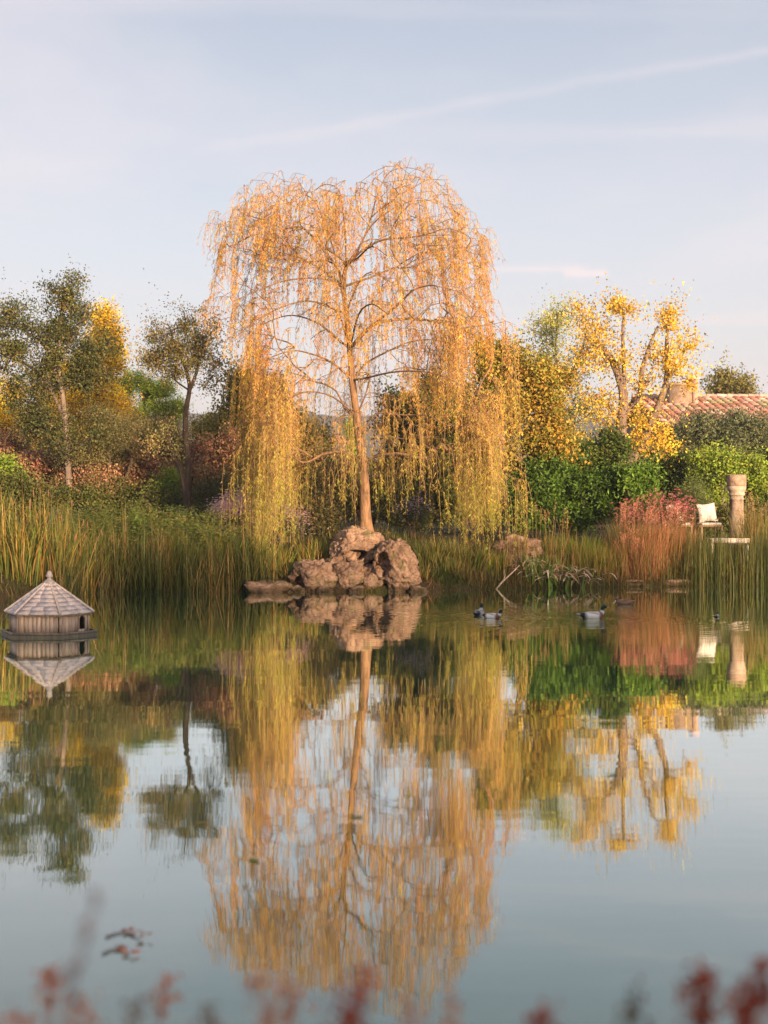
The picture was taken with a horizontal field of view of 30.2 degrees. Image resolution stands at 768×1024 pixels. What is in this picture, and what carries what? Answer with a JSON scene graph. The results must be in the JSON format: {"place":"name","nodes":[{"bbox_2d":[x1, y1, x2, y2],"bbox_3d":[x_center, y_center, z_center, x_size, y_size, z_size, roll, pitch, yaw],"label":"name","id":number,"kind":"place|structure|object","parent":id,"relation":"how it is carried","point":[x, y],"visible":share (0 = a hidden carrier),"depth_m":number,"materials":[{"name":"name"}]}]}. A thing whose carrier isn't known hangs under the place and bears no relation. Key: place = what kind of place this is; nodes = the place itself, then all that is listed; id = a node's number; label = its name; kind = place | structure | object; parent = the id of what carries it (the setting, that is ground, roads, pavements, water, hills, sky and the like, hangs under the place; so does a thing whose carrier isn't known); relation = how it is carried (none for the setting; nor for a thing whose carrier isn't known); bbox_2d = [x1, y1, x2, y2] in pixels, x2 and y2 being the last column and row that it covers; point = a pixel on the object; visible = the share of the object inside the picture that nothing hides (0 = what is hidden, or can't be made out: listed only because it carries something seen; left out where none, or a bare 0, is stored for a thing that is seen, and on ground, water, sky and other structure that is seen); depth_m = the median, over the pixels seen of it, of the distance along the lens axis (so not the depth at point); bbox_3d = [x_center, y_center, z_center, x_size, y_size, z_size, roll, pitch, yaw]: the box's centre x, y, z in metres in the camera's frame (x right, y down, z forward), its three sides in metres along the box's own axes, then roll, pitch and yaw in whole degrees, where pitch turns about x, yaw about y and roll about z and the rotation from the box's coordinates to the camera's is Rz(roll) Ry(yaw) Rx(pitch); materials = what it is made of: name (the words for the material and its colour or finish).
{"place":"outdoors","nodes":[
{"label":"outdoors","id":0,"kind":"place"},
{"bbox_2d":[30,412,616,511],"bbox_3d":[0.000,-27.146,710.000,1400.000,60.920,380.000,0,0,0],"label":"hills","id":1,"kind":"structure","parent":0,"point":[367,438],"depth_m":671.45,"materials":[{"name":"green plant"}]},
{"bbox_2d":[0,512,766,604],"bbox_3d":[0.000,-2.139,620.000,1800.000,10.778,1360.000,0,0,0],"label":"ground","id":2,"kind":"structure","parent":0,"point":[384,588],"depth_m":33.00,"materials":[{"name":"green plant"}]},
{"bbox_2d":[0,371,28,523],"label":"autumn tree","id":3,"kind":"object","parent":2,"relation":"on","point":[4,422],"visible":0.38,"depth_m":45.66,"materials":[{"name":"yellow plant"}]},
{"bbox_2d":[0,449,42,526],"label":"laurel shrub","id":4,"kind":"object","parent":2,"relation":"on","point":[7,459],"visible":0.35,"depth_m":34.68,"materials":[{"name":"green plant"}]},
{"bbox_2d":[0,490,55,585],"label":"cattail clump","id":5,"kind":"object","parent":2,"relation":"on","point":[20,558],"visible":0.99,"depth_m":27.04,"materials":[{"name":"green plant"}]},
{"bbox_2d":[0,459,83,528],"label":"dark shrub","id":6,"kind":"object","parent":2,"relation":"on","point":[64,492],"visible":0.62,"depth_m":33.67,"materials":[{"name":"green plant"}]},
{"bbox_2d":[0,483,87,583],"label":"cattail clump","id":7,"kind":"object","parent":2,"relation":"on","point":[41,570],"visible":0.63,"depth_m":27.61,"materials":[{"name":"plant"}]},
{"bbox_2d":[31,962,62,1023],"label":"dock plant","id":8,"kind":"object","parent":2,"relation":"on","point":[49,980],"visible":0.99,"depth_m":2.50,"materials":[{"name":"red plant"}]},
{"bbox_2d":[0,424,96,528],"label":"smoke bush","id":9,"kind":"object","parent":2,"relation":"on","point":[46,468],"visible":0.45,"depth_m":37.64,"materials":[{"name":"brown plant"}]},
{"bbox_2d":[16,487,101,595],"bbox_3d":[-6.420,0.641,27.878,1.865,2.320,1.819,0,0,-37],"label":"cattail clump","id":10,"kind":"object","parent":2,"relation":"on","point":[60,552],"visible":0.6,"depth_m":27.72,"materials":[{"name":"plant"}]},
{"bbox_2d":[0,254,133,518],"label":"deciduous tree","id":11,"kind":"object","parent":2,"relation":"on","point":[83,357],"visible":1,"depth_m":35.82,"materials":[{"name":"green plant"}]},
{"bbox_2d":[60,888,100,1023],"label":"dock plant","id":12,"kind":"object","parent":2,"relation":"on","point":[73,970],"visible":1,"depth_m":1.50,"materials":[{"name":"brown plant"}]},
{"bbox_2d":[58,991,106,1023],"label":"dock plant","id":13,"kind":"object","parent":2,"relation":"on","point":[82,1011],"visible":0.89,"depth_m":2.30,"materials":[{"name":"red plant"}]},
{"bbox_2d":[20,295,144,466],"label":"autumn tree","id":14,"kind":"object","parent":2,"relation":"on","point":[120,404],"visible":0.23,"depth_m":43.78,"materials":[{"name":"yellow plant"}]},
{"bbox_2d":[53,502,116,552],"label":"fern clump","id":15,"kind":"object","parent":2,"relation":"on","point":[81,519],"visible":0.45,"depth_m":30.31,"materials":[{"name":"green plant"}]},
{"bbox_2d":[47,500,125,593],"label":"cattail clump","id":16,"kind":"object","parent":2,"relation":"on","point":[91,571],"visible":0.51,"depth_m":28.81,"materials":[{"name":"green plant"}]},
{"bbox_2d":[47,462,136,510],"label":"rusty shrub","id":17,"kind":"object","parent":2,"relation":"on","point":[107,478],"visible":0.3,"depth_m":35.92,"materials":[{"name":"brown plant"}]},
{"bbox_2d":[41,392,171,532],"bbox_3d":[-7.166,-1.208,36.584,3.494,3.729,2.267,0,0,0],"label":"grey shrub","id":18,"kind":"object","parent":2,"relation":"on","point":[127,430],"visible":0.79,"depth_m":36.37,"materials":[{"name":"green plant"}]},
{"bbox_2d":[77,521,137,583],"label":"cattail clump","id":19,"kind":"object","parent":2,"relation":"on","point":[109,561],"visible":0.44,"depth_m":29.39,"materials":[{"name":"green plant"}]},
{"bbox_2d":[84,498,157,559],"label":"fern clump","id":20,"kind":"object","parent":2,"relation":"on","point":[118,523],"visible":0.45,"depth_m":30.42,"materials":[{"name":"green plant"}]},
{"bbox_2d":[59,468,200,535],"bbox_3d":[-6.450,-0.099,35.817,3.806,2.046,2.656,0,0,0],"label":"dark shrub","id":21,"kind":"object","parent":2,"relation":"on","point":[144,492],"visible":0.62,"depth_m":35.52,"materials":[{"name":"green plant"}]},
{"bbox_2d":[122,994,157,1023],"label":"dock plant","id":22,"kind":"object","parent":2,"relation":"on","point":[134,1008],"visible":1,"depth_m":2.20,"materials":[{"name":"red plant"}]},
{"bbox_2d":[75,435,210,530],"bbox_3d":[-6.243,-0.692,37.185,3.537,2.767,2.362,0,0,0],"label":"smoke bush","id":23,"kind":"object","parent":2,"relation":"on","point":[146,466],"visible":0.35,"depth_m":36.70,"materials":[{"name":"brown plant"}]},
{"bbox_2d":[116,367,197,522],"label":"pine tree","id":24,"kind":"object","parent":2,"relation":"on","point":[153,391],"visible":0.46,"depth_m":47.72,"materials":[{"name":"green plant"}]},
{"bbox_2d":[121,500,199,555],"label":"fern clump","id":25,"kind":"object","parent":2,"relation":"on","point":[176,534],"visible":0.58,"depth_m":30.01,"materials":[{"name":"green plant"}]},
{"bbox_2d":[121,404,203,530],"bbox_3d":[-5.981,-1.134,38.350,2.292,3.586,2.021,0,0,27],"label":"olive shrub","id":26,"kind":"object","parent":2,"relation":"on","point":[164,443],"visible":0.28,"depth_m":38.26,"materials":[{"name":"green plant"}]},
{"bbox_2d":[150,970,184,1023],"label":"dock plant","id":27,"kind":"object","parent":2,"relation":"on","point":[164,990],"visible":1,"depth_m":2.60,"materials":[{"name":"red plant"}]},
{"bbox_2d":[29,487,306,598],"bbox_3d":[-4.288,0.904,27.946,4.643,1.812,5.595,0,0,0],"label":"reed bed","id":28,"kind":"object","parent":2,"relation":"on","point":[154,572],"visible":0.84,"depth_m":29.27,"materials":[{"name":"plant"}]},
{"bbox_2d":[144,459,193,522],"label":"leafy shrub","id":29,"kind":"object","parent":2,"relation":"on","point":[173,476],"visible":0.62,"depth_m":35.86,"materials":[{"name":"green plant"}]},
{"bbox_2d":[126,268,238,541],"bbox_3d":[-4.865,-2.480,34.433,2.849,6.595,2.012,0,0,0],"label":"forked tree","id":30,"kind":"object","parent":2,"relation":"on","point":[153,361],"visible":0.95,"depth_m":34.39,"materials":[{"name":"green plant"}]},
{"bbox_2d":[166,503,230,557],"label":"fern clump","id":31,"kind":"object","parent":2,"relation":"on","point":[192,523],"visible":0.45,"depth_m":30.54,"materials":[{"name":"green plant"}]},
{"bbox_2d":[164,453,243,533],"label":"dark shrub","id":32,"kind":"object","parent":2,"relation":"on","point":[205,491],"visible":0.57,"depth_m":35.34,"materials":[{"name":"green plant"}]},
{"bbox_2d":[165,420,250,520],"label":"smoke bush","id":33,"kind":"object","parent":2,"relation":"on","point":[210,453],"visible":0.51,"depth_m":37.26,"materials":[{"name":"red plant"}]},
{"bbox_2d":[179,399,249,468],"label":"olive shrub","id":34,"kind":"object","parent":2,"relation":"on","point":[213,421],"visible":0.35,"depth_m":39.20,"materials":[{"name":"green plant"}]},
{"bbox_2d":[190,519,245,565],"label":"fern clump","id":35,"kind":"object","parent":2,"relation":"on","point":[227,533],"visible":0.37,"depth_m":30.02,"materials":[{"name":"green plant"}]},
{"bbox_2d":[205,482,264,538],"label":"aster bush","id":36,"kind":"object","parent":2,"relation":"on","point":[224,504],"visible":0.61,"depth_m":32.68,"materials":[{"name":"purple plant"}]},
{"bbox_2d":[193,346,320,527],"bbox_3d":[-3.605,-2.154,40.055,3.410,5.479,2.698,0,0,-23],"label":"round tree","id":37,"kind":"object","parent":2,"relation":"on","point":[238,379],"visible":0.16,"depth_m":39.72,"materials":[{"name":"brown plant"}]},
{"bbox_2d":[243,968,290,1023],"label":"dock plant","id":38,"kind":"object","parent":2,"relation":"on","point":[263,1013],"visible":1,"depth_m":2.20,"materials":[{"name":"red plant"}]},
{"bbox_2d":[243,580,292,592],"bbox_3d":[-2.389,1.628,29.444,1.052,0.432,1.071,0,0,0],"label":"flat rock","id":39,"kind":"object","parent":2,"relation":"on","point":[263,587],"visible":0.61,"depth_m":29.14,"materials":[{"name":"stone"}]},
{"bbox_2d":[256,543,299,574],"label":"sedge tuft","id":40,"kind":"object","parent":2,"relation":"on","point":[284,561],"visible":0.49,"depth_m":30.39,"materials":[{"name":"green plant"}]},
{"bbox_2d":[240,497,322,545],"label":"aster bush","id":41,"kind":"object","parent":2,"relation":"on","point":[290,525],"visible":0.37,"depth_m":32.89,"materials":[{"name":"purple plant"}]},
{"bbox_2d":[264,968,315,1023],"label":"dock plant","id":42,"kind":"object","parent":2,"relation":"on","point":[289,1007],"visible":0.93,"depth_m":2.39,"materials":[{"name":"red plant"}]},
{"bbox_2d":[291,536,330,559],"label":"sedge tuft","id":43,"kind":"object","parent":2,"relation":"on","point":[312,553],"visible":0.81,"depth_m":30.82,"materials":[{"name":"green plant"}]},
{"bbox_2d":[268,393,355,530],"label":"round tree","id":44,"kind":"object","parent":2,"relation":"on","point":[312,436],"visible":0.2,"depth_m":42.57,"materials":[{"name":"green plant"}]},
{"bbox_2d":[288,558,337,591],"bbox_3d":[-1.507,1.407,29.742,1.051,0.881,1.038,0,0,-27],"label":"boulder","id":45,"kind":"object","parent":2,"relation":"on","point":[313,575],"visible":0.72,"depth_m":29.43,"materials":[{"name":"stone"}]},
{"bbox_2d":[279,469,358,537],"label":"dark shrub","id":46,"kind":"object","parent":2,"relation":"on","point":[329,519],"visible":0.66,"depth_m":35.81,"materials":[{"name":"green plant"}]},
{"bbox_2d":[276,429,380,531],"bbox_3d":[-1.687,-0.775,38.048,3.870,2.810,2.533,0,0,0],"label":"hillside shrub","id":47,"kind":"object","parent":2,"relation":"on","point":[325,479],"visible":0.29,"depth_m":37.74,"materials":[{"name":"green plant"}]},
{"bbox_2d":[321,975,374,1023],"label":"dock plant","id":48,"kind":"object","parent":2,"relation":"on","point":[351,1014],"visible":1,"depth_m":2.00,"materials":[{"name":"red plant"}]},
{"bbox_2d":[332,559,364,588],"bbox_3d":[-0.759,1.408,29.795,0.837,0.851,0.891,0,0,0],"label":"boulder","id":49,"kind":"object","parent":2,"relation":"on","point":[350,574],"visible":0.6,"depth_m":29.46,"materials":[{"name":"stone"}]},
{"bbox_2d":[310,957,387,1023],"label":"dock plant","id":50,"kind":"object","parent":2,"relation":"on","point":[365,968],"visible":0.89,"depth_m":2.30,"materials":[{"name":"red plant"}]},
{"bbox_2d":[329,525,384,565],"bbox_3d":[-0.554,0.846,30.388,1.255,1.128,1.280,0,0,0],"label":"boulder","id":51,"kind":"object","parent":2,"relation":"on","point":[363,543],"visible":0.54,"depth_m":29.97,"materials":[{"name":"stone"}]},
{"bbox_2d":[329,469,393,528],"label":"dark shrub","id":52,"kind":"object","parent":2,"relation":"on","point":[372,483],"visible":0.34,"depth_m":36.94,"materials":[{"name":"green plant"}]},
{"bbox_2d":[192,157,533,567],"bbox_3d":[-0.551,-3.459,31.779,7.702,9.708,6.682,0,0,0],"label":"weeping willow","id":53,"kind":"object","parent":2,"relation":"on","point":[265,469],"visible":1,"depth_m":31.08,"materials":[{"name":"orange plant"}]},
{"bbox_2d":[362,562,385,588],"bbox_3d":[-0.262,1.466,29.887,0.750,0.820,0.789,0,0,0],"label":"boulder","id":54,"kind":"object","parent":2,"relation":"on","point":[371,579],"visible":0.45,"depth_m":29.58,"materials":[{"name":"stone"}]},
{"bbox_2d":[372,538,421,591],"bbox_3d":[0.287,1.216,29.874,1.069,1.361,1.290,0,0,0],"label":"boulder","id":55,"kind":"object","parent":2,"relation":"on","point":[397,561],"visible":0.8,"depth_m":29.40,"materials":[{"name":"stone"}]},
{"bbox_2d":[396,993,429,1023],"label":"dock plant","id":56,"kind":"object","parent":2,"relation":"on","point":[406,1019],"visible":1,"depth_m":2.20,"materials":[{"name":"red plant"}]},
{"bbox_2d":[387,484,445,539],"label":"aster bush","id":57,"kind":"object","parent":2,"relation":"on","point":[413,510],"visible":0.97,"depth_m":33.45,"materials":[{"name":"purple plant"}]},
{"bbox_2d":[353,467,486,537],"bbox_3d":[0.911,-0.115,35.974,3.445,2.013,2.330,0,0,0],"label":"dark shrub","id":58,"kind":"object","parent":2,"relation":"on","point":[382,504],"visible":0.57,"depth_m":35.67,"materials":[{"name":"green plant"}]},
{"bbox_2d":[364,357,477,487],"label":"dark tree","id":59,"kind":"object","parent":2,"relation":"on","point":[444,434],"visible":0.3,"depth_m":41.52,"materials":[{"name":"green plant"}]},
{"bbox_2d":[89,568,762,592],"bbox_3d":[1.107,1.527,30.290,17.005,0.643,3.736,0,0,-23],"label":"bank fringe","id":60,"kind":"object","parent":2,"relation":"on","point":[518,584],"visible":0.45,"depth_m":30.69,"materials":[{"name":"green plant"}]},
{"bbox_2d":[405,536,457,569],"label":"long grass tuft","id":61,"kind":"object","parent":2,"relation":"on","point":[426,554],"visible":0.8,"depth_m":30.77,"materials":[{"name":"green plant"}]},
{"bbox_2d":[422,533,475,564],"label":"long grass tuft","id":62,"kind":"object","parent":2,"relation":"on","point":[455,550],"visible":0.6,"depth_m":30.99,"materials":[{"name":"green plant"}]},
{"bbox_2d":[433,982,464,1023],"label":"dock plant","id":63,"kind":"object","parent":2,"relation":"on","point":[447,1004],"visible":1,"depth_m":2.30,"materials":[{"name":"red plant"}]},
{"bbox_2d":[428,554,474,575],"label":"long grass tuft","id":64,"kind":"object","parent":2,"relation":"on","point":[452,562],"visible":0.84,"depth_m":30.57,"materials":[{"name":"green plant"}]},
{"bbox_2d":[419,561,520,590],"bbox_3d":[1.869,1.403,30.585,3.250,0.877,1.137,0,0,-28],"label":"bank fringe","id":65,"kind":"object","parent":2,"relation":"on","point":[478,575],"visible":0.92,"depth_m":30.40,"materials":[{"name":"plant"}]},
{"bbox_2d":[439,539,500,575],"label":"long grass tuft","id":66,"kind":"object","parent":2,"relation":"on","point":[469,558],"visible":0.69,"depth_m":30.83,"materials":[{"name":"green plant"}]},
{"bbox_2d":[436,466,515,539],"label":"dark shrub","id":67,"kind":"object","parent":2,"relation":"on","point":[486,533],"visible":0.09,"depth_m":36.42,"materials":[{"name":"green plant"}]},
{"bbox_2d":[467,544,517,576],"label":"long grass tuft","id":68,"kind":"object","parent":2,"relation":"on","point":[498,566],"visible":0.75,"depth_m":30.94,"materials":[{"name":"green plant"}]},
{"bbox_2d":[491,534,542,558],"bbox_3d":[3.011,0.793,32.026,1.091,0.618,1.043,0,0,17],"label":"shelf rock","id":69,"kind":"object","parent":2,"relation":"on","point":[531,542],"visible":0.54,"depth_m":31.69,"materials":[{"name":"stone"}]},
{"bbox_2d":[442,320,604,536],"bbox_3d":[3.376,-2.119,35.347,4.075,5.856,3.222,0,0,0],"label":"autumn tree","id":70,"kind":"object","parent":2,"relation":"on","point":[543,381],"visible":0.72,"depth_m":35.16,"materials":[{"name":"yellow plant"}]},
{"bbox_2d":[507,548,572,585],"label":"iris clump","id":71,"kind":"object","parent":2,"relation":"on","point":[533,567],"visible":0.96,"depth_m":30.92,"materials":[{"name":"green plant"}]},
{"bbox_2d":[523,997,561,1023],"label":"dock plant","id":72,"kind":"object","parent":2,"relation":"on","point":[543,1014],"visible":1,"depth_m":2.00,"materials":[{"name":"red plant"}]},
{"bbox_2d":[531,553,584,587],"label":"iris clump","id":73,"kind":"object","parent":2,"relation":"on","point":[549,581],"visible":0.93,"depth_m":30.87,"materials":[{"name":"green plant"}]},
{"bbox_2d":[518,283,627,440],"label":"thin tree","id":74,"kind":"object","parent":2,"relation":"on","point":[548,318],"visible":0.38,"depth_m":40.85,"materials":[{"name":"yellow plant"}]},
{"bbox_2d":[510,417,644,473],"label":"dark shrub","id":75,"kind":"object","parent":2,"relation":"on","point":[610,446],"visible":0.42,"depth_m":36.12,"materials":[{"name":"green plant"}]},
{"bbox_2d":[501,444,664,543],"bbox_3d":[4.773,-0.411,35.041,4.142,2.652,2.173,0,0,0],"label":"laurel hedge","id":76,"kind":"object","parent":2,"relation":"on","point":[581,498],"visible":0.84,"depth_m":34.72,"materials":[{"name":"green plant"}]},
{"bbox_2d":[543,530,628,576],"bbox_3d":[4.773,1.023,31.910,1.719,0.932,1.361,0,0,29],"label":"ornamental grass","id":77,"kind":"object","parent":2,"relation":"on","point":[599,562],"depth_m":31.72,"materials":[{"name":"plant"}]},
{"bbox_2d":[492,512,713,588],"bbox_3d":[4.816,0.850,31.638,5.774,1.912,2.393,0,0,-11],"label":"reed bed","id":78,"kind":"object","parent":2,"relation":"on","point":[560,560],"visible":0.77,"depth_m":31.32,"materials":[{"name":"green plant"}]},
{"bbox_2d":[594,497,659,568],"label":"red grass","id":79,"kind":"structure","parent":2,"relation":"on","point":[624,531],"depth_m":32.12,"materials":[{"name":"plant"}]},
{"bbox_2d":[614,976,652,1023],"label":"dock plant","id":80,"kind":"object","parent":2,"relation":"on","point":[632,1017],"visible":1,"depth_m":2.10,"materials":[{"name":"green plant"}]},
{"bbox_2d":[553,271,726,538],"bbox_3d":[6.736,-2.770,37.481,4.750,7.168,2.362,0,0,0],"label":"pollarded tree","id":81,"kind":"object","parent":2,"relation":"on","point":[624,411],"visible":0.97,"depth_m":37.42,"materials":[{"name":"yellow plant"}]},
{"bbox_2d":[608,445,671,533],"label":"laurel shrub","id":82,"kind":"object","parent":2,"relation":"on","point":[639,479],"visible":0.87,"depth_m":34.13,"materials":[{"name":"green plant"}]},
{"bbox_2d":[612,527,667,581],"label":"red grass","id":83,"kind":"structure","parent":2,"relation":"on","point":[631,569],"depth_m":31.64,"materials":[{"name":"brown plant"}]},
{"bbox_2d":[602,485,702,539],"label":"gaura bush","id":84,"kind":"object","parent":2,"relation":"on","point":[682,505],"visible":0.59,"depth_m":32.90,"materials":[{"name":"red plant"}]},
{"bbox_2d":[627,501,708,576],"bbox_3d":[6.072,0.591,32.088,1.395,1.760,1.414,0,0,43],"label":"red grass","id":85,"kind":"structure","parent":2,"relation":"on","point":[662,542],"depth_m":31.95,"materials":[{"name":"red plant"}]},
{"bbox_2d":[644,449,691,500],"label":"dark shrub","id":86,"kind":"object","parent":2,"relation":"on","point":[677,477],"visible":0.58,"depth_m":38.24,"materials":[{"name":"green plant"}]},
{"bbox_2d":[660,462,719,535],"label":"rosemary bush","id":87,"kind":"object","parent":2,"relation":"on","point":[696,493],"visible":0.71,"depth_m":35.44,"materials":[{"name":"green plant"}]},
{"bbox_2d":[614,377,767,524],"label":"stone house","id":88,"kind":"structure","parent":2,"relation":"on","point":[749,401],"depth_m":54.60,"materials":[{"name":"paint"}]},
{"bbox_2d":[630,397,767,508],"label":"climber hedge","id":89,"kind":"object","parent":2,"relation":"on","point":[741,429],"visible":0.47,"depth_m":45.42,"materials":[{"name":"green plant"}]},
{"bbox_2d":[674,956,733,1023],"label":"dock plant","id":90,"kind":"object","parent":2,"relation":"on","point":[701,983],"visible":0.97,"depth_m":2.10,"materials":[{"name":"red plant"}]},
{"bbox_2d":[652,512,767,586],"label":"reed bed","id":91,"kind":"object","parent":2,"relation":"on","point":[726,562],"visible":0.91,"depth_m":31.58,"materials":[{"name":"green plant"}]},
{"bbox_2d":[655,488,767,539],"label":"dark shrub","id":92,"kind":"object","parent":2,"relation":"on","point":[725,514],"visible":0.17,"depth_m":36.61,"materials":[{"name":"green plant"}]},
{"bbox_2d":[672,436,767,536],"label":"lemon shrub","id":93,"kind":"object","parent":2,"relation":"on","point":[723,463],"visible":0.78,"depth_m":37.25,"materials":[{"name":"green plant"}]},
{"bbox_2d":[684,954,767,1023],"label":"dock plant","id":94,"kind":"object","parent":2,"relation":"on","point":[755,999],"visible":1,"depth_m":1.90,"materials":[{"name":"red plant"}]},
{"bbox_2d":[700,350,767,393],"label":"garden tree","id":95,"kind":"object","parent":2,"relation":"on","point":[727,382],"visible":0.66,"depth_m":63.62,"materials":[{"name":"green plant"}]},
{"bbox_2d":[726,474,745,547],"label":"stone column","id":96,"kind":"structure","parent":2,"relation":"on","point":[736,484],"depth_m":34.84,"materials":[{"name":"beige stone"}]},
{"bbox_2d":[723,987,767,1023],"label":"dock plant","id":97,"kind":"object","parent":2,"relation":"on","point":[736,994],"visible":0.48,"depth_m":2.00,"materials":[{"name":"red plant"}]},
{"bbox_2d":[727,491,767,561],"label":"red grass","id":98,"kind":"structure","parent":2,"relation":"on","point":[750,519],"depth_m":33.33,"materials":[{"name":"plant"}]},
{"bbox_2d":[0,586,767,1023],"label":"pond water","id":99,"kind":"structure","parent":0,"point":[518,852],"depth_m":8.08,"materials":[{"name":"blue liquid"}]},
{"bbox_2d":[1,571,97,637],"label":"duck house","id":100,"kind":"structure","parent":99,"relation":"on","point":[48,607],"depth_m":18.86,"materials":[{"name":"grey wood"}]},
{"bbox_2d":[0,0,767,420],"label":"sky","id":101,"kind":"structure","parent":0,"point":[627,140],"materials":[{"name":"blue"}]},
{"bbox_2d":[531,501,581,567],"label":"ornamental grass","id":102,"kind":"object","parent":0,"point":[545,546],"depth_m":32.49,"materials":[{"name":"green plant"}]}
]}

